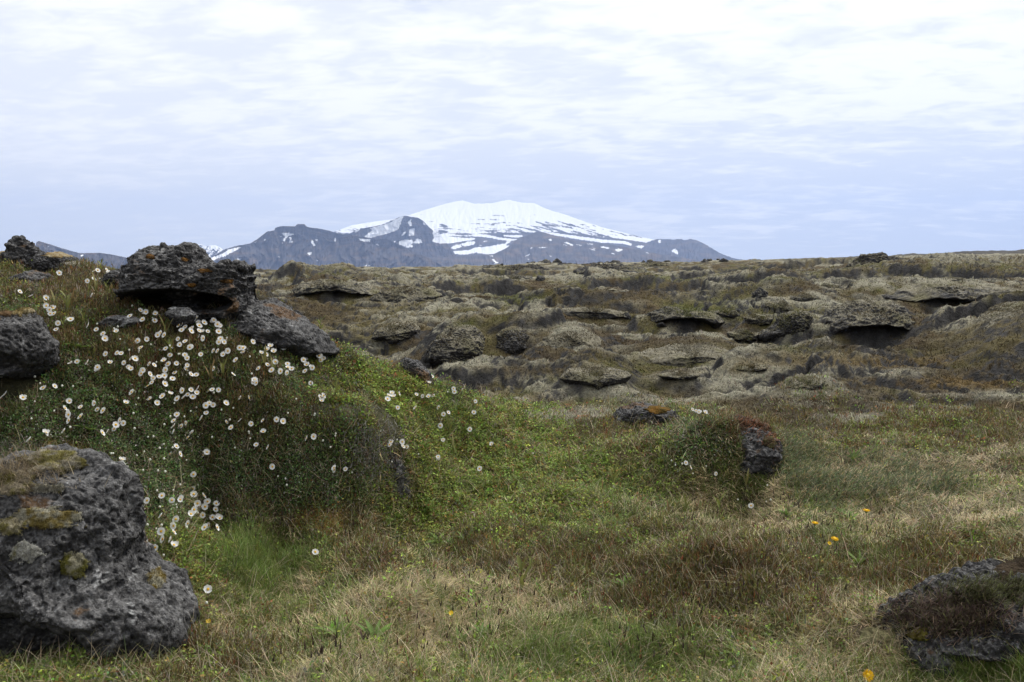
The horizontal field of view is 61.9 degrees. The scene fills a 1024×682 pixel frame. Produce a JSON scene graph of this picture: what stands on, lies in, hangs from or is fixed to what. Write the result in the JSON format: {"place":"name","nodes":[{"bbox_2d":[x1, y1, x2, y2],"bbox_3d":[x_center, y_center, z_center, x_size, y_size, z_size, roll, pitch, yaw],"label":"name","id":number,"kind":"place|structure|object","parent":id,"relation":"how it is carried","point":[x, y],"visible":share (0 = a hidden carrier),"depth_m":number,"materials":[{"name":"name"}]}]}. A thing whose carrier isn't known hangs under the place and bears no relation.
{"place":"outdoors","nodes":[
{"label":"outdoors","id":0,"kind":"place"},
{"bbox_2d":[36,241,127,268],"bbox_3d":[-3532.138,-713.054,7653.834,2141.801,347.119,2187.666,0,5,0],"label":"mountain","id":1,"kind":"structure","parent":0,"point":[116,261],"depth_m":7079.28,"materials":[{"name":"grey stone"}]},
{"bbox_2d":[199,244,222,256],"bbox_3d":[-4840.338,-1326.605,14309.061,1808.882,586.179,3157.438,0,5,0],"label":"mountain","id":2,"kind":"structure","parent":0,"point":[212,250],"depth_m":13912.18,"materials":[{"name":"white snow"}]},
{"bbox_2d":[211,224,443,269],"bbox_3d":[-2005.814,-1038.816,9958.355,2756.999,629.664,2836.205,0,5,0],"label":"mountain","id":3,"kind":"structure","parent":0,"point":[277,248],"depth_m":9180.27,"materials":[{"name":"grey stone"}]},
{"bbox_2d":[348,216,455,256],"bbox_3d":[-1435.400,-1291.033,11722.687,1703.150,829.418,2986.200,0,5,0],"label":"mountain","id":4,"kind":"structure","parent":0,"point":[417,235],"depth_m":11114.43,"materials":[{"name":"grey stone"}]},
{"bbox_2d":[335,200,652,255],"bbox_3d":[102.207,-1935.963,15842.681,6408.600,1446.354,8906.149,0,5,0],"label":"mountain","id":5,"kind":"structure","parent":0,"point":[463,228],"depth_m":14683.63,"materials":[{"name":"white snow"}]},
{"bbox_2d":[0,249,1023,681],"bbox_3d":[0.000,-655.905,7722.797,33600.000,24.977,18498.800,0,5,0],"label":"ground","id":6,"kind":"structure","parent":0,"point":[880,341],"depth_m":14.25,"materials":[{"name":"green plant"}]},
{"bbox_2d":[0,235,46,267],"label":"lava rock","id":7,"kind":"object","parent":6,"relation":"on","point":[22,248],"visible":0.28,"depth_m":7.58,"materials":[{"name":"grey stone"}]},
{"bbox_2d":[0,306,59,378],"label":"lava rock","id":8,"kind":"object","parent":6,"relation":"on","point":[29,345],"visible":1,"depth_m":5.25,"materials":[{"name":"grey stone"}]},
{"bbox_2d":[8,270,54,285],"bbox_3d":[-3.985,-0.462,7.104,0.321,0.260,0.437,0,5,0],"label":"lava rock","id":9,"kind":"object","parent":6,"relation":"on","point":[29,275],"visible":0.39,"depth_m":6.97,"materials":[{"name":"grey stone"}]},
{"bbox_2d":[28,251,79,272],"bbox_3d":[-4.111,-0.668,7.718,0.529,0.287,0.562,0,5,0],"label":"lava rock","id":10,"kind":"object","parent":6,"relation":"on","point":[43,262],"visible":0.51,"depth_m":7.50,"materials":[{"name":"grey stone"}]},
{"bbox_2d":[50,289,60,312],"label":"leafy shoot","id":11,"kind":"object","parent":6,"relation":"on","point":[55,299],"visible":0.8,"depth_m":5.98,"materials":[{"name":"green plant"}]},
{"bbox_2d":[60,287,70,309],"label":"leafy shoot","id":12,"kind":"object","parent":6,"relation":"on","point":[67,301],"visible":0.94,"depth_m":6.04,"materials":[{"name":"green plant"}]},
{"bbox_2d":[92,272,102,297],"bbox_3d":[-3.103,-0.407,6.360,0.103,0.230,0.044,4,-2,0],"label":"leafy shoot","id":13,"kind":"object","parent":6,"relation":"on","point":[96,283],"visible":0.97,"depth_m":6.36,"materials":[{"name":"green plant"}]},
{"bbox_2d":[0,442,199,664],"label":"lava boulder","id":14,"kind":"object","parent":6,"relation":"on","point":[81,560],"visible":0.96,"depth_m":3.66,"materials":[{"name":"grey stone"}]},
{"bbox_2d":[99,269,120,287],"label":"lava rock","id":15,"kind":"object","parent":6,"relation":"on","point":[111,276],"visible":0.36,"depth_m":6.82,"materials":[{"name":"grey stone"}]},
{"bbox_2d":[98,315,142,329],"bbox_3d":[-2.752,-0.120,6.015,0.332,0.129,0.219,0,5,0],"label":"lava rock","id":16,"kind":"object","parent":6,"relation":"on","point":[121,320],"visible":0.65,"depth_m":5.93,"materials":[{"name":"grey stone"}]},
{"bbox_2d":[157,527,164,534],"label":"avens flower","id":17,"kind":"object","parent":6,"relation":"on","point":[160,530],"visible":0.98,"depth_m":4.56,"materials":[{"name":"white plant"}]},
{"bbox_2d":[159,315,171,336],"bbox_3d":[-2.409,-0.080,5.927,0.102,0.232,0.040,-1,5,-9],"label":"leafy shoot","id":18,"kind":"object","parent":6,"relation":"on","point":[165,326],"visible":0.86,"depth_m":5.93,"materials":[{"name":"green plant"}]},
{"bbox_2d":[172,515,178,528],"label":"avens flower","id":19,"kind":"object","parent":6,"relation":"on","point":[175,518],"visible":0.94,"depth_m":4.77,"materials":[{"name":"white plant"}]},
{"bbox_2d":[170,522,180,539],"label":"avens flower","id":20,"kind":"object","parent":6,"relation":"on","point":[172,525],"visible":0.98,"depth_m":4.66,"materials":[{"name":"white plant"}]},
{"bbox_2d":[165,306,196,325],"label":"lava rock","id":21,"kind":"object","parent":6,"relation":"on","point":[180,315],"visible":0.98,"depth_m":5.97,"materials":[{"name":"grey stone"}]},
{"bbox_2d":[113,242,259,322],"bbox_3d":[-2.458,-0.413,6.448,1.119,0.679,0.876,0,5,0],"label":"lava outcrop","id":22,"kind":"object","parent":6,"relation":"on","point":[195,277],"visible":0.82,"depth_m":6.20,"materials":[{"name":"grey stone"}]},
{"bbox_2d":[201,503,207,520],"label":"avens flower","id":23,"kind":"object","parent":6,"relation":"on","point":[204,506],"visible":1,"depth_m":5.40,"materials":[{"name":"white plant"}]},
{"bbox_2d":[203,584,211,605],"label":"avens flower","id":24,"kind":"object","parent":6,"relation":"on","point":[209,587],"visible":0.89,"depth_m":4.27,"materials":[{"name":"white plant"}]},
{"bbox_2d":[204,359,214,383],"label":"leafy shoot","id":25,"kind":"object","parent":6,"relation":"on","point":[211,373],"visible":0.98,"depth_m":5.82,"materials":[{"name":"green plant"}]},
{"bbox_2d":[219,356,228,379],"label":"leafy shoot","id":26,"kind":"object","parent":6,"relation":"on","point":[222,366],"visible":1,"depth_m":5.86,"materials":[{"name":"green plant"}]},
{"bbox_2d":[262,345,266,368],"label":"leafy shoot","id":27,"kind":"object","parent":6,"relation":"on","point":[264,359],"visible":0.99,"depth_m":5.99,"materials":[{"name":"green plant"}]},
{"bbox_2d":[224,297,339,358],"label":"lava slab","id":28,"kind":"structure","parent":6,"relation":"on","point":[278,324],"depth_m":6.29,"materials":[{"name":"grey stone"}]},
{"bbox_2d":[311,617,347,635],"bbox_3d":[-0.789,1.285,3.766,0.164,0.074,0.128,4,6,41],"label":"leaf rosette","id":29,"kind":"object","parent":6,"relation":"on","point":[336,620],"visible":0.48,"depth_m":3.78,"materials":[{"name":"green plant"}]},
{"bbox_2d":[330,378,340,396],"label":"leafy shoot","id":30,"kind":"object","parent":6,"relation":"on","point":[336,387],"visible":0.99,"depth_m":5.84,"materials":[{"name":"green plant"}]},
{"bbox_2d":[293,279,379,296],"bbox_3d":[-6.845,-1.847,33.674,3.647,1.281,2.432,0,5,0],"label":"lava ledge","id":31,"kind":"object","parent":6,"relation":"on","point":[321,286],"visible":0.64,"depth_m":32.87,"materials":[{"name":"grey stone"}]},
{"bbox_2d":[323,620,352,637],"bbox_3d":[-0.756,1.271,3.736,0.135,0.087,0.116,-2,5,-24],"label":"leaf rosette","id":32,"kind":"object","parent":6,"relation":"on","point":[332,629],"visible":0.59,"depth_m":3.73,"materials":[{"name":"green plant"}]},
{"bbox_2d":[355,618,391,640],"bbox_3d":[-0.616,1.291,3.751,0.169,0.105,0.153,0,5,-1],"label":"leaf rosette","id":33,"kind":"object","parent":6,"relation":"on","point":[371,630],"visible":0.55,"depth_m":3.77,"materials":[{"name":"green plant"}]},
{"bbox_2d":[325,401,427,504],"bbox_3d":[-0.875,0.750,6.151,0.507,0.680,1.390,1,5,9],"label":"dead shrub","id":34,"kind":"object","parent":6,"relation":"on","point":[387,461],"visible":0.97,"depth_m":5.82,"materials":[{"name":"brown plant"}]},
{"bbox_2d":[371,320,420,343],"bbox_3d":[-2.795,-0.218,20.529,1.130,0.533,1.467,0,5,0],"label":"lava hummock","id":35,"kind":"object","parent":6,"relation":"on","point":[394,332],"visible":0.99,"depth_m":20.09,"materials":[{"name":"grey stone"}]},
{"bbox_2d":[385,452,411,500],"bbox_3d":[-0.915,1.023,6.191,0.547,0.779,0.780,1,5,14],"label":"lava rock","id":36,"kind":"object","parent":6,"relation":"on","point":[399,473],"visible":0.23,"depth_m":5.93,"materials":[{"name":"grey stone"}]},
{"bbox_2d":[395,504,409,518],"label":"leaf rosette","id":37,"kind":"object","parent":6,"relation":"on","point":[398,516],"visible":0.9,"depth_m":5.77,"materials":[{"name":"green plant"}]},
{"bbox_2d":[370,285,442,302],"bbox_3d":[-4.100,-1.641,32.949,2.812,1.069,2.132,0,5,0],"label":"lava ledge","id":38,"kind":"object","parent":6,"relation":"on","point":[409,293],"visible":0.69,"depth_m":32.33,"materials":[{"name":"grey stone"}]},
{"bbox_2d":[399,357,433,385],"bbox_3d":[-0.839,0.278,7.408,0.310,0.276,0.289,0,5,0],"label":"lava rock","id":39,"kind":"object","parent":6,"relation":"on","point":[418,368],"visible":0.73,"depth_m":7.31,"materials":[{"name":"grey stone"}]},
{"bbox_2d":[417,494,442,508],"bbox_3d":[-0.581,1.140,5.961,0.153,0.134,0.179,-2,5,-22],"label":"leaf rosette","id":40,"kind":"object","parent":6,"relation":"on","point":[428,501],"visible":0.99,"depth_m":5.98,"materials":[{"name":"green plant"}]},
{"bbox_2d":[426,532,446,542],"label":"leaf rosette","id":41,"kind":"object","parent":6,"relation":"on","point":[441,535],"visible":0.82,"depth_m":5.59,"materials":[{"name":"green plant"}]},
{"bbox_2d":[445,417,454,432],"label":"leafy shoot","id":42,"kind":"object","parent":6,"relation":"on","point":[449,424],"visible":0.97,"depth_m":7.11,"materials":[{"name":"green plant"}]},
{"bbox_2d":[421,322,485,364],"bbox_3d":[-1.130,0.088,17.316,1.396,0.924,1.381,-3,6,-31],"label":"lava hummock","id":43,"kind":"object","parent":6,"relation":"on","point":[462,342],"visible":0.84,"depth_m":16.88,"materials":[{"name":"grey stone"}]},
{"bbox_2d":[452,624,471,642],"bbox_3d":[-0.219,1.315,3.760,0.118,0.087,0.137,3,6,29],"label":"leaf rosette","id":44,"kind":"object","parent":6,"relation":"on","point":[457,632],"visible":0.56,"depth_m":3.78,"materials":[{"name":"green plant"}]},
{"bbox_2d":[469,622,492,635],"bbox_3d":[-0.147,1.302,3.813,0.120,0.065,0.109,0,5,-5],"label":"leaf rosette","id":45,"kind":"object","parent":6,"relation":"on","point":[482,626],"visible":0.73,"depth_m":3.82,"materials":[{"name":"green plant"}]},
{"bbox_2d":[489,535,503,566],"bbox_3d":[-0.089,1.187,4.762,0.045,0.227,0.079,-4,6,-41],"label":"leafy shoot","id":46,"kind":"object","parent":6,"relation":"on","point":[494,549],"visible":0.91,"depth_m":4.77,"materials":[{"name":"green plant"}]},
{"bbox_2d":[0,256,1023,681],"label":"foliage","id":47,"kind":"object","parent":6,"relation":"on","point":[510,464],"visible":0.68,"depth_m":5.88,"materials":[{"name":"green plant"}]},
{"bbox_2d":[0,261,1023,681],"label":"foliage","id":48,"kind":"object","parent":6,"relation":"on","point":[28,409],"visible":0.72,"depth_m":5.55,"materials":[{"name":"green plant"}]},
{"bbox_2d":[0,259,1023,681],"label":"vegetation","id":49,"kind":"object","parent":6,"relation":"on","point":[326,519],"visible":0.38,"depth_m":5.41,"materials":[{"name":"green plant"}]},
{"bbox_2d":[496,327,528,354],"bbox_3d":[0.046,0.016,17.248,0.801,0.626,1.270,0,5,0],"label":"lava hummock","id":50,"kind":"object","parent":6,"relation":"on","point":[511,340],"visible":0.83,"depth_m":16.86,"materials":[{"name":"grey stone"}]},
{"bbox_2d":[501,273,532,279],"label":"lava ledge","id":51,"kind":"object","parent":6,"relation":"on","point":[515,276],"visible":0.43,"depth_m":68.80,"materials":[{"name":"grey stone"}]},
{"bbox_2d":[509,555,532,591],"bbox_3d":[0.047,1.194,4.357,0.093,0.228,0.101,3,6,29],"label":"leafy shoot","id":52,"kind":"object","parent":6,"relation":"on","point":[520,564],"visible":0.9,"depth_m":4.35,"materials":[{"name":"green plant"}]},
{"bbox_2d":[482,264,563,270],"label":"lava crag","id":53,"kind":"structure","parent":6,"relation":"on","point":[511,267],"depth_m":93.77,"materials":[{"name":"grey stone"}]},
{"bbox_2d":[535,275,544,280],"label":"lava rock","id":54,"kind":"object","parent":6,"relation":"on","point":[540,278],"visible":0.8,"depth_m":51.72,"materials":[{"name":"grey stone"}]},
{"bbox_2d":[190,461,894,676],"bbox_3d":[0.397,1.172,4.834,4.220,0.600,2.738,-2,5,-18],"label":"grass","id":55,"kind":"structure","parent":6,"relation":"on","point":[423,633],"depth_m":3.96,"materials":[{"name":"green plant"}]},
{"bbox_2d":[104,252,1023,442],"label":"vegetation","id":56,"kind":"object","parent":6,"relation":"on","point":[676,341],"visible":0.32,"depth_m":15.90,"materials":[{"name":"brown plant"}]},
{"bbox_2d":[542,330,601,347],"bbox_3d":[1.134,0.035,17.029,1.448,0.600,1.628,0,5,0],"label":"lava hummock","id":57,"kind":"object","parent":6,"relation":"on","point":[572,338],"visible":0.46,"depth_m":16.54,"materials":[{"name":"grey stone"}]},
{"bbox_2d":[560,306,623,319],"bbox_3d":[2.338,-0.805,25.321,2.426,0.474,1.331,0,5,0],"label":"lava ledge","id":58,"kind":"object","parent":6,"relation":"on","point":[584,312],"visible":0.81,"depth_m":24.77,"materials":[{"name":"grey stone"}]},
{"bbox_2d":[559,366,631,389],"bbox_3d":[1.238,0.540,12.753,1.072,0.311,1.130,0,5,0],"label":"lava ledge","id":59,"kind":"object","parent":6,"relation":"on","point":[596,377],"visible":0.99,"depth_m":12.44,"materials":[{"name":"grey stone"}]},
{"bbox_2d":[573,263,647,274],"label":"lava crag","id":60,"kind":"structure","parent":6,"relation":"on","point":[620,267],"depth_m":84.22,"materials":[{"name":"grey stone"}]},
{"bbox_2d":[608,461,619,482],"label":"leafy shoot","id":61,"kind":"object","parent":6,"relation":"on","point":[615,476],"visible":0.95,"depth_m":6.45,"materials":[{"name":"green plant"}]},
{"bbox_2d":[600,287,628,291],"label":"lava hummock","id":62,"kind":"object","parent":6,"relation":"on","point":[611,289],"visible":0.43,"depth_m":45.34,"materials":[{"name":"grey stone"}]},
{"bbox_2d":[612,575,632,586],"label":"leaf rosette","id":63,"kind":"object","parent":6,"relation":"on","point":[622,582],"visible":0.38,"depth_m":4.36,"materials":[{"name":"green plant"}]},
{"bbox_2d":[623,311,630,319],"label":"lava rock","id":64,"kind":"object","parent":6,"relation":"on","point":[626,315],"visible":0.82,"depth_m":24.88,"materials":[{"name":"grey stone"}]},
{"bbox_2d":[612,402,677,424],"bbox_3d":[1.315,0.743,8.398,0.657,0.294,0.522,0,5,0],"label":"lava rock","id":65,"kind":"object","parent":6,"relation":"on","point":[647,411],"visible":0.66,"depth_m":8.19,"materials":[{"name":"grey stone"}]},
{"bbox_2d":[635,261,671,266],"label":"lava crag","id":66,"kind":"structure","parent":6,"relation":"on","point":[655,263],"depth_m":108.17,"materials":[{"name":"grey stone"}]},
{"bbox_2d":[649,507,664,533],"bbox_3d":[0.878,1.109,5.164,0.104,0.225,0.039,-1,5,-10],"label":"leafy shoot","id":67,"kind":"object","parent":6,"relation":"on","point":[659,525],"visible":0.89,"depth_m":5.17,"materials":[{"name":"green plant"}]},
{"bbox_2d":[657,445,664,462],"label":"leafy shoot","id":68,"kind":"object","parent":6,"relation":"on","point":[659,448],"visible":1,"depth_m":6.75,"materials":[{"name":"green plant"}]},
{"bbox_2d":[657,369,700,379],"bbox_3d":[2.605,0.517,13.285,0.659,0.159,0.571,5,7,44],"label":"lava hummock","id":69,"kind":"object","parent":6,"relation":"on","point":[682,374],"visible":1,"depth_m":13.15,"materials":[{"name":"grey stone"}]},
{"bbox_2d":[631,342,728,367],"bbox_3d":[3.188,0.272,15.858,2.092,0.544,1.835,0,5,0],"label":"lava hummock","id":70,"kind":"object","parent":6,"relation":"on","point":[681,355],"visible":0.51,"depth_m":15.26,"materials":[{"name":"grey stone"}]},
{"bbox_2d":[647,306,724,328],"bbox_3d":[4.585,-0.574,22.796,2.115,0.764,1.744,0,5,0],"label":"lava ledge","id":71,"kind":"object","parent":6,"relation":"on","point":[713,319],"visible":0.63,"depth_m":22.21,"materials":[{"name":"grey stone"}]},
{"bbox_2d":[682,493,690,509],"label":"leafy shoot","id":72,"kind":"object","parent":6,"relation":"on","point":[686,504],"visible":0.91,"depth_m":6.24,"materials":[{"name":"green plant"}]},
{"bbox_2d":[714,491,725,517],"bbox_3d":[1.521,1.229,6.285,0.098,0.244,0.120,2,5,21],"label":"leafy shoot","id":73,"kind":"object","parent":6,"relation":"on","point":[718,502],"visible":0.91,"depth_m":6.28,"materials":[{"name":"green plant"}]},
{"bbox_2d":[710,308,739,318],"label":"lava hummock","id":74,"kind":"object","parent":6,"relation":"on","point":[728,313],"visible":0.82,"depth_m":23.27,"materials":[{"name":"grey stone"}]},
{"bbox_2d":[723,639,748,652],"bbox_3d":[0.961,1.329,3.653,0.108,0.056,0.137,2,5,22],"label":"leaf rosette","id":75,"kind":"object","parent":6,"relation":"on","point":[733,646],"visible":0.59,"depth_m":3.66,"materials":[{"name":"green plant"}]},
{"bbox_2d":[726,327,760,341],"bbox_3d":[5.301,-0.152,19.572,0.736,0.334,0.765,4,6,36],"label":"lava hummock","id":76,"kind":"object","parent":6,"relation":"on","point":[744,334],"visible":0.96,"depth_m":19.34,"materials":[{"name":"grey stone"}]},
{"bbox_2d":[744,468,748,490],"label":"leafy shoot","id":77,"kind":"object","parent":6,"relation":"on","point":[747,477],"visible":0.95,"depth_m":6.63,"materials":[{"name":"green plant"}]},
{"bbox_2d":[735,363,767,371],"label":"lava hummock","id":78,"kind":"object","parent":6,"relation":"on","point":[754,367],"visible":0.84,"depth_m":13.86,"materials":[{"name":"grey stone"}]},
{"bbox_2d":[743,313,772,325],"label":"lava hummock","id":79,"kind":"object","parent":6,"relation":"on","point":[756,319],"visible":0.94,"depth_m":21.29,"materials":[{"name":"grey stone"}]},
{"bbox_2d":[751,287,767,297],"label":"lava rock","id":80,"kind":"object","parent":6,"relation":"on","point":[760,292],"visible":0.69,"depth_m":25.85,"materials":[{"name":"grey stone"}]},
{"bbox_2d":[738,427,785,477],"bbox_3d":[1.990,1.056,7.039,0.528,0.716,0.748,0,5,0],"label":"lava rock","id":81,"kind":"object","parent":6,"relation":"on","point":[765,454],"visible":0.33,"depth_m":6.71,"materials":[{"name":"grey stone"}]},
{"bbox_2d":[720,412,806,450],"bbox_3d":[2.607,0.746,8.556,1.011,0.567,3.928,2,5,19],"label":"dead juniper shrub","id":82,"kind":"object","parent":6,"relation":"on","point":[755,424],"visible":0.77,"depth_m":7.02,"materials":[{"name":"brown plant"}]},
{"bbox_2d":[763,300,791,310],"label":"lava hummock","id":83,"kind":"object","parent":6,"relation":"on","point":[783,305],"visible":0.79,"depth_m":23.76,"materials":[{"name":"grey stone"}]},
{"bbox_2d":[757,310,812,341],"bbox_3d":[6.214,-0.335,19.644,1.328,0.773,1.192,0,5,0],"label":"lava ledge","id":84,"kind":"object","parent":6,"relation":"on","point":[793,322],"visible":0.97,"depth_m":19.28,"materials":[{"name":"grey stone"}]},
{"bbox_2d":[784,375,824,389],"bbox_3d":[3.973,0.576,11.681,0.603,0.214,0.685,0,5,0],"label":"lava ledge","id":85,"kind":"object","parent":6,"relation":"on","point":[810,383],"visible":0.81,"depth_m":11.47,"materials":[{"name":"grey stone"}]},
{"bbox_2d":[790,293,820,301],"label":"lava hummock","id":86,"kind":"object","parent":6,"relation":"on","point":[804,297],"visible":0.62,"depth_m":25.68,"materials":[{"name":"grey stone"}]},
{"bbox_2d":[821,283,839,287],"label":"lava hummock","id":87,"kind":"object","parent":6,"relation":"on","point":[830,286],"visible":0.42,"depth_m":28.75,"materials":[{"name":"grey stone"}]},
{"bbox_2d":[835,510,858,519],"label":"leaf rosette","id":88,"kind":"object","parent":6,"relation":"on","point":[850,515],"visible":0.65,"depth_m":5.42,"materials":[{"name":"green plant"}]},
{"bbox_2d":[847,445,866,460],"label":"leaf rosette","id":89,"kind":"object","parent":6,"relation":"on","point":[853,453],"visible":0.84,"depth_m":7.26,"materials":[{"name":"green plant"}]},
{"bbox_2d":[846,550,869,564],"bbox_3d":[1.866,1.180,4.606,0.126,0.107,0.153,1,5,15],"label":"leaf rosette","id":90,"kind":"object","parent":6,"relation":"on","point":[858,558],"visible":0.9,"depth_m":4.62,"materials":[{"name":"green plant"}]},
{"bbox_2d":[819,299,915,334],"bbox_3d":[8.091,-0.341,19.395,2.169,1.240,1.995,0,5,0],"label":"lava ledge","id":91,"kind":"object","parent":6,"relation":"on","point":[863,313],"visible":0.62,"depth_m":18.92,"materials":[{"name":"grey stone"}]},
{"bbox_2d":[863,669,873,681],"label":"dandelion","id":92,"kind":"object","parent":6,"relation":"on","point":[871,675],"visible":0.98,"depth_m":3.31,"materials":[{"name":"yellow plant"}]},
{"bbox_2d":[848,627,894,655],"bbox_3d":[1.530,1.341,3.633,0.363,0.232,0.266,0,5,0],"label":"moss hummock","id":93,"kind":"object","parent":6,"relation":"on","point":[864,632],"visible":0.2,"depth_m":3.58,"materials":[{"name":"beige plant"}]},
{"bbox_2d":[839,252,903,268],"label":"lava crag","id":94,"kind":"structure","parent":6,"relation":"on","point":[861,259],"depth_m":57.03,"materials":[{"name":"grey stone"}]},
{"bbox_2d":[871,558,1023,679],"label":"lava boulder","id":95,"kind":"object","parent":6,"relation":"on","point":[976,603],"visible":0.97,"depth_m":3.42,"materials":[{"name":"grey stone"}]},
{"bbox_2d":[931,276,967,280],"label":"lava hummock","id":96,"kind":"object","parent":6,"relation":"on","point":[952,278],"visible":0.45,"depth_m":43.02,"materials":[{"name":"grey stone"}]},
{"bbox_2d":[881,282,1022,301],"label":"lava ledge","id":97,"kind":"object","parent":6,"relation":"on","point":[924,291],"visible":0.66,"depth_m":26.56,"materials":[{"name":"grey stone"}]},
{"bbox_2d":[979,519,987,535],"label":"leafy shoot","id":98,"kind":"object","parent":6,"relation":"on","point":[982,527],"visible":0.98,"depth_m":4.67,"materials":[{"name":"green plant"}]},
{"bbox_2d":[972,301,1023,330],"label":"lava ledge","id":99,"kind":"object","parent":6,"relation":"on","point":[1000,311],"visible":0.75,"depth_m":17.27,"materials":[{"name":"grey stone"}]},
{"bbox_2d":[979,277,1022,281],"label":"lava hummock","id":100,"kind":"object","parent":6,"relation":"on","point":[986,278],"visible":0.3,"depth_m":39.59,"materials":[{"name":"grey stone"}]},
{"bbox_2d":[0,255,1023,681],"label":"grass","id":101,"kind":"structure","parent":0,"point":[246,547],"depth_m":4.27,"materials":[{"name":"green plant"}]},
{"bbox_2d":[0,0,1023,259],"label":"sky","id":102,"kind":"structure","parent":0,"point":[741,129],"materials":[{"name":"white"}]},
{"bbox_2d":[427,231,699,266],"bbox_3d":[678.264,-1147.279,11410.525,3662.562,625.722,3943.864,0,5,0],"label":"mountain","id":103,"kind":"structure","parent":0,"point":[537,246],"depth_m":10458.28,"materials":[{"name":"grey stone"}]},
{"bbox_2d":[633,239,741,260],"bbox_3d":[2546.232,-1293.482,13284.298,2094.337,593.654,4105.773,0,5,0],"label":"mountain","id":104,"kind":"structure","parent":0,"point":[693,249],"depth_m":12699.65,"materials":[{"name":"grey stone"}]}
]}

